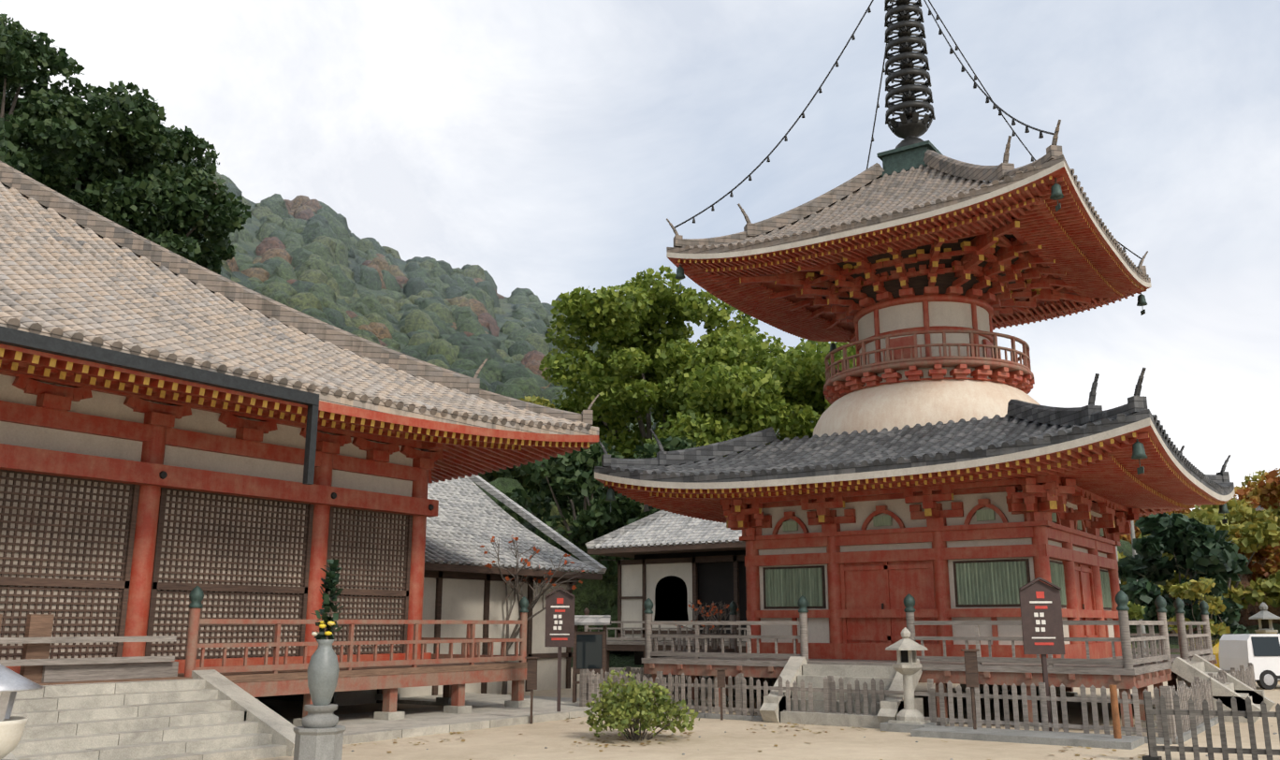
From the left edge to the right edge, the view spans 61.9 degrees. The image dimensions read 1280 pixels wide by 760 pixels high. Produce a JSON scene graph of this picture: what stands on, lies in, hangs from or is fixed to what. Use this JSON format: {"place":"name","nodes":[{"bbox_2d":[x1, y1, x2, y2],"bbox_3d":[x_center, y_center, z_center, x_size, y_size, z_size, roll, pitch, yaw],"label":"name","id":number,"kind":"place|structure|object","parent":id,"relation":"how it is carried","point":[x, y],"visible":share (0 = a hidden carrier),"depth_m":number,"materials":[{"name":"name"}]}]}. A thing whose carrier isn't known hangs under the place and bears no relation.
{"place":"outdoors","nodes":[
{"label":"outdoors","id":0,"kind":"place"},
{"bbox_2d":[0,0,1279,510],"label":"sky","id":1,"kind":"structure","parent":0,"point":[547,147],"materials":[{"name":"white"}]},
{"bbox_2d":[583,509,746,676],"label":"small temple building","id":2,"kind":"structure","parent":0,"point":[666,574],"depth_m":43.09,"materials":[{"name":"grey tile"}]},
{"bbox_2d":[232,198,1279,667],"bbox_3d":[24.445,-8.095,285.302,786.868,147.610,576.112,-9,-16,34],"label":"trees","id":3,"kind":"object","parent":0,"point":[620,659],"depth_m":259.01,"materials":[{"name":"green plant"}]},
{"bbox_2d":[0,114,24,169],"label":"tree","id":4,"kind":"object","parent":3,"relation":"on","point":[6,156],"visible":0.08,"depth_m":61.29,"materials":[{"name":"green plant"}]},
{"bbox_2d":[0,13,150,231],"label":"tree","id":5,"kind":"object","parent":3,"relation":"on","point":[23,55],"visible":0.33,"depth_m":72.64,"materials":[{"name":"green plant"}]},
{"bbox_2d":[16,80,251,262],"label":"tree","id":6,"kind":"object","parent":3,"relation":"on","point":[184,197],"visible":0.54,"depth_m":72.23,"materials":[{"name":"green plant"}]},
{"bbox_2d":[140,218,236,274],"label":"tree","id":7,"kind":"object","parent":3,"relation":"on","point":[213,263],"visible":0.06,"depth_m":81.36,"materials":[{"name":"green plant"}]},
{"bbox_2d":[485,457,543,498],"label":"evergreen tree","id":8,"kind":"object","parent":3,"relation":"on","point":[528,481],"depth_m":73.00,"materials":[{"name":"green plant"}]},
{"bbox_2d":[518,394,556,491],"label":"camphor tree","id":9,"kind":"object","parent":3,"relation":"on","point":[542,400],"depth_m":80.01,"materials":[{"name":"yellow plant"}]},
{"bbox_2d":[495,440,643,554],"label":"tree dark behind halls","id":10,"kind":"object","parent":3,"relation":"on","point":[565,476],"visible":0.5,"depth_m":53.49,"materials":[{"name":"green plant"}]},
{"bbox_2d":[568,436,712,592],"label":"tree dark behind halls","id":11,"kind":"object","parent":3,"relation":"on","point":[598,516],"visible":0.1,"depth_m":51.88,"materials":[{"name":"green plant"}]},
{"bbox_2d":[5,92,1278,640],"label":"forested hillside","id":12,"kind":"structure","parent":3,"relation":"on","point":[326,242],"depth_m":242.06,"materials":[{"name":"green plant"}]},
{"bbox_2d":[538,264,761,511],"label":"camphor tree","id":13,"kind":"object","parent":3,"relation":"on","point":[628,368],"visible":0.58,"depth_m":64.91,"materials":[{"name":"green plant"}]},
{"bbox_2d":[213,182,1279,633],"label":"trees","id":14,"kind":"object","parent":3,"relation":"on","point":[301,207],"depth_m":250.36,"materials":[{"name":"green plant"}]},
{"bbox_2d":[641,327,856,456],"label":"camphor tree","id":15,"kind":"object","parent":3,"relation":"on","point":[756,386],"visible":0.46,"depth_m":58.46,"materials":[{"name":"green plant"}]},
{"bbox_2d":[1117,551,1175,595],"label":"autumn tree","id":16,"kind":"object","parent":3,"relation":"on","point":[1121,556],"depth_m":69.17,"materials":[{"name":"green plant"}]},
{"bbox_2d":[1119,508,1182,543],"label":"autumn tree","id":17,"kind":"object","parent":3,"relation":"on","point":[1127,537],"depth_m":79.60,"materials":[{"name":"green plant"}]},
{"bbox_2d":[1119,508,1191,536],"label":"autumn tree","id":18,"kind":"object","parent":3,"relation":"on","point":[1186,511],"depth_m":97.87,"materials":[{"name":"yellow plant"}]},
{"bbox_2d":[1117,511,1252,639],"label":"dark conifer tree","id":19,"kind":"object","parent":3,"relation":"on","point":[1197,549],"visible":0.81,"depth_m":44.40,"materials":[{"name":"green plant"}]},
{"bbox_2d":[1166,577,1230,654],"bbox_3d":[21.016,9.432,40.074,1.814,3.947,2.420,10,-16,-37],"label":"yellow tree","id":20,"kind":"object","parent":3,"relation":"on","point":[1191,589],"visible":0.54,"depth_m":39.91,"materials":[{"name":"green plant"}]},
{"bbox_2d":[1137,497,1279,612],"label":"autumn tree","id":21,"kind":"object","parent":3,"relation":"on","point":[1258,529],"visible":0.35,"depth_m":70.25,"materials":[{"name":"yellow plant"}]},
{"bbox_2d":[1230,467,1279,581],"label":"autumn tree","id":22,"kind":"object","parent":3,"relation":"on","point":[1266,496],"visible":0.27,"depth_m":80.05,"materials":[{"name":"orange plant"}]},
{"bbox_2d":[1241,469,1279,552],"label":"autumn tree","id":23,"kind":"object","parent":3,"relation":"on","point":[1254,478],"visible":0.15,"depth_m":101.89,"materials":[{"name":"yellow plant"}]},
{"bbox_2d":[255,667,1279,759],"bbox_3d":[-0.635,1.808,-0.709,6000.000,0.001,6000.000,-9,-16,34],"label":"ground","id":24,"kind":"structure","parent":0,"point":[738,740],"depth_m":17.77,"materials":[{"name":"beige sand"}]},
{"bbox_2d":[0,663,48,759],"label":"stone lantern","id":25,"kind":"object","parent":24,"relation":"on","point":[12,682],"visible":1,"depth_m":9.38,"materials":[{"name":"stone"}]},
{"bbox_2d":[292,639,346,759],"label":"stone vase","id":26,"kind":"object","parent":24,"relation":"on","point":[319,733],"visible":0.98,"depth_m":14.23,"materials":[{"name":"grey stone"}]},
{"bbox_2d":[310,559,344,639],"bbox_3d":[-4.253,3.088,14.748,0.463,1.210,0.445,-2,-13,9],"label":"flower arrangement","id":27,"kind":"object","parent":26,"relation":"on","point":[331,580],"visible":0.98,"depth_m":14.70,"materials":[{"name":"green plant"}]},
{"bbox_2d":[0,585,687,759],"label":"temple veranda","id":28,"kind":"object","parent":24,"relation":"on","point":[148,707],"visible":0.77,"depth_m":17.20,"materials":[{"name":"grey stone"}]},
{"bbox_2d":[0,370,443,673],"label":"temple wall","id":29,"kind":"structure","parent":28,"relation":"on","point":[122,514],"depth_m":19.98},
{"bbox_2d":[0,160,599,483],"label":"temple roof","id":30,"kind":"structure","parent":29,"relation":"on","point":[72,270],"depth_m":21.85,"materials":[{"name":"grey tile"}]},
{"bbox_2d":[0,325,319,484],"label":"rain gutter","id":31,"kind":"object","parent":30,"relation":"attached to","point":[17,338],"visible":1,"depth_m":16.71,"materials":[{"name":"grey metal"}]},
{"bbox_2d":[254,474,607,705],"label":"white-walled building","id":32,"kind":"structure","parent":24,"relation":"on","point":[462,581],"depth_m":31.32,"materials":[{"name":"grey tile"}]},
{"bbox_2d":[524,656,539,723],"bbox_3d":[-2.159,6.185,21.278,0.280,1.285,0.102,0,-13,2],"label":"signpost","id":33,"kind":"object","parent":24,"relation":"on","point":[531,675],"visible":1,"depth_m":21.32,"materials":[{"name":"brown wood"}]},
{"bbox_2d":[480,534,587,694],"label":"red tree leaves","id":34,"kind":"object","parent":24,"relation":"on","point":[515,632],"visible":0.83,"depth_m":30.16,"materials":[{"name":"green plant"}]},
{"bbox_2d":[544,586,574,711],"bbox_3d":[-1.710,5.771,22.645,0.636,2.703,0.185,0,-13,2],"label":"signboard","id":35,"kind":"object","parent":24,"relation":"on","point":[560,618],"visible":0.96,"depth_m":22.75},
{"bbox_2d":[572,614,610,702],"bbox_3d":[-1.222,6.825,25.983,1.000,2.138,0.739,0,-13,2],"label":"notice cabinet","id":36,"kind":"object","parent":24,"relation":"on","point":[589,650],"visible":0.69,"depth_m":25.86,"materials":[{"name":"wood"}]},
{"bbox_2d":[583,668,700,740],"bbox_3d":[0.000,5.590,18.416,2.038,1.187,1.974,-9,-16,34],"label":"shrub","id":37,"kind":"object","parent":24,"relation":"on","point":[630,702],"visible":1,"depth_m":18.11,"materials":[{"name":"green plant"}]},
{"bbox_2d":[579,666,777,706],"bbox_3d":[2.310,8.264,29.541,0.118,0.920,12.840,-9,-16,34],"label":"picket fence","id":38,"kind":"object","parent":24,"relation":"on","point":[581,683],"visible":0.15,"depth_m":25.67,"materials":[{"name":"grey wood"}]},
{"bbox_2d":[674,599,740,648],"bbox_3d":[2.068,8.898,36.518,2.355,2.808,2.324,-9,-16,34],"label":"shrub","id":39,"kind":"object","parent":24,"relation":"on","point":[720,614],"visible":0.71,"depth_m":36.67,"materials":[{"name":"brown plant"}]},
{"bbox_2d":[714,668,727,720],"bbox_3d":[1.682,6.488,22.041,0.240,1.035,0.102,0,-13,2],"label":"wooden signpost","id":40,"kind":"object","parent":24,"relation":"on","point":[720,672],"visible":1,"depth_m":22.08,"materials":[{"name":"brown wood"}]},
{"bbox_2d":[342,716,1216,759],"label":"fallen leaves","id":41,"kind":"object","parent":24,"relation":"on","point":[451,733],"visible":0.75,"depth_m":18.09,"materials":[{"name":"brown plant"}]},
{"bbox_2d":[350,724,1277,759],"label":"ground pebbles","id":42,"kind":"object","parent":24,"relation":"on","point":[864,736],"visible":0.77,"depth_m":17.84,"materials":[{"name":"grey stone"}]},
{"bbox_2d":[582,669,1176,744],"bbox_3d":[3.747,6.316,21.025,12.290,0.924,0.205,-9,-16,34],"label":"picket fence","id":43,"kind":"object","parent":24,"relation":"on","point":[829,690],"visible":0.79,"depth_m":19.81,"materials":[{"name":"grey wood"}]},
{"bbox_2d":[885,626,930,724],"bbox_3d":[5.031,5.598,20.027,0.693,1.870,0.800,-9,-16,34],"label":"stone lantern","id":44,"kind":"object","parent":24,"relation":"on","point":[907,665],"visible":0.92,"depth_m":19.91,"materials":[{"name":"grey stone"}]},
{"bbox_2d":[641,589,1275,734],"bbox_3d":[7.500,6.724,26.436,13.841,2.543,13.841,-9,-16,34],"label":"pagoda veranda","id":45,"kind":"object","parent":24,"relation":"on","point":[1127,670],"visible":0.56,"depth_m":21.65,"materials":[{"name":"red paint"}]},
{"bbox_2d":[720,473,1139,660],"bbox_3d":[7.500,5.109,26.806,8.485,4.050,8.485,-9,-16,34],"label":"pagoda lower storey","id":46,"kind":"object","parent":45,"relation":"on","point":[854,569],"visible":0.88,"depth_m":24.04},
{"bbox_2d":[594,367,1235,523],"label":"lower pagoda roof","id":47,"kind":"structure","parent":46,"relation":"on","point":[1088,447],"depth_m":22.82,"materials":[{"name":"grey tile"}]},
{"bbox_2d":[605,177,1229,523],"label":"wind bells","id":48,"kind":"object","parent":47,"relation":"on","point":[1138,450],"visible":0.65,"depth_m":25.67,"materials":[{"name":"teal metal"}]},
{"bbox_2d":[812,293,1040,436],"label":"pagoda dome and drum","id":49,"kind":"structure","parent":47,"relation":"on","point":[924,359],"depth_m":26.02,"materials":[{"name":"white paint"}]},
{"bbox_2d":[666,119,1151,342],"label":"upper pagoda roof","id":50,"kind":"structure","parent":49,"relation":"on","point":[867,211],"depth_m":26.14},
{"bbox_2d":[673,0,1142,259],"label":"hanging chains","id":51,"kind":"object","parent":50,"relation":"on","point":[963,69],"visible":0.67,"depth_m":28.95,"materials":[{"name":"black metal"}]},
{"bbox_2d":[876,0,943,177],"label":"pagoda finial","id":52,"kind":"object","parent":50,"relation":"on","point":[907,153],"depth_m":29.54,"materials":[{"name":"metal"}]},
{"bbox_2d":[739,216,1090,341],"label":"roof brackets","id":53,"kind":"object","parent":49,"relation":"on","point":[1001,269],"visible":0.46,"depth_m":26.79,"materials":[{"name":"red wood"}]},
{"bbox_2d":[960,649,979,728],"bbox_3d":[5.930,5.559,18.996,0.300,1.485,0.102,0,-13,2],"label":"wooden signpost","id":54,"kind":"object","parent":24,"relation":"on","point":[971,669],"visible":0.88,"depth_m":19.05,"materials":[{"name":"brown wood"}]},
{"bbox_2d":[879,721,1145,749],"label":"stone curb","id":55,"kind":"structure","parent":24,"relation":"on","point":[937,730],"depth_m":18.04,"materials":[{"name":"grey stone"}]},
{"bbox_2d":[1018,577,1065,730],"bbox_3d":[7.232,4.924,19.062,0.735,2.753,0.185,0,-13,2],"label":"signboard","id":56,"kind":"object","parent":55,"relation":"on","point":[1041,619],"visible":0.98,"depth_m":19.17},
{"bbox_2d":[1109,683,1121,738],"bbox_3d":[7.792,5.486,17.475,0.220,0.950,0.209,-9,-16,34],"label":"wooden post","id":57,"kind":"object","parent":55,"relation":"on","point":[1116,725],"visible":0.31,"depth_m":17.45,"materials":[{"name":"brown wood"}]},
{"bbox_2d":[1115,520,1146,654],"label":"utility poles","id":58,"kind":"object","parent":24,"relation":"on","point":[1132,535],"depth_m":62.37,"materials":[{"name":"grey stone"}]},
{"bbox_2d":[1126,600,1145,647],"bbox_3d":[16.624,9.475,39.076,3.355,3.418,3.918,-9,-16,34],"label":"shrub","id":59,"kind":"object","parent":24,"relation":"on","point":[1136,611],"depth_m":39.20,"materials":[{"name":"green plant"}]},
{"bbox_2d":[1142,695,1162,759],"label":"thin post","id":60,"kind":"object","parent":24,"relation":"on","point":[1146,757],"visible":0.39,"depth_m":15.23,"materials":[{"name":"wood"}]},
{"bbox_2d":[1159,662,1256,743],"bbox_3d":[12.528,6.760,22.961,0.205,0.925,13.340,-9,-16,34],"label":"picket fence","id":61,"kind":"object","parent":24,"relation":"on","point":[1199,691],"visible":0.5,"depth_m":20.11,"materials":[{"name":"grey wood"}]},
{"bbox_2d":[1143,691,1279,759],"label":"dark fence","id":62,"kind":"object","parent":24,"relation":"on","point":[1225,750],"visible":1,"depth_m":15.01,"materials":[{"name":"grey wood"}]},
{"bbox_2d":[1212,641,1256,681],"bbox_3d":[22.244,9.789,37.606,3.600,1.550,1.800,1,-13,-5],"label":"yellow car","id":63,"kind":"object","parent":24,"relation":"on","point":[1215,649],"depth_m":37.87,"materials":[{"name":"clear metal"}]},
{"bbox_2d":[1218,633,1279,689],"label":"van","id":64,"kind":"object","parent":24,"relation":"on","point":[1260,652],"visible":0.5,"depth_m":32.49,"materials":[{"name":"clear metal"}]},
{"bbox_2d":[1248,601,1279,680],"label":"stone lantern","id":65,"kind":"object","parent":24,"relation":"on","point":[1264,617],"visible":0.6,"depth_m":38.42,"materials":[{"name":"grey stone"}]}
]}

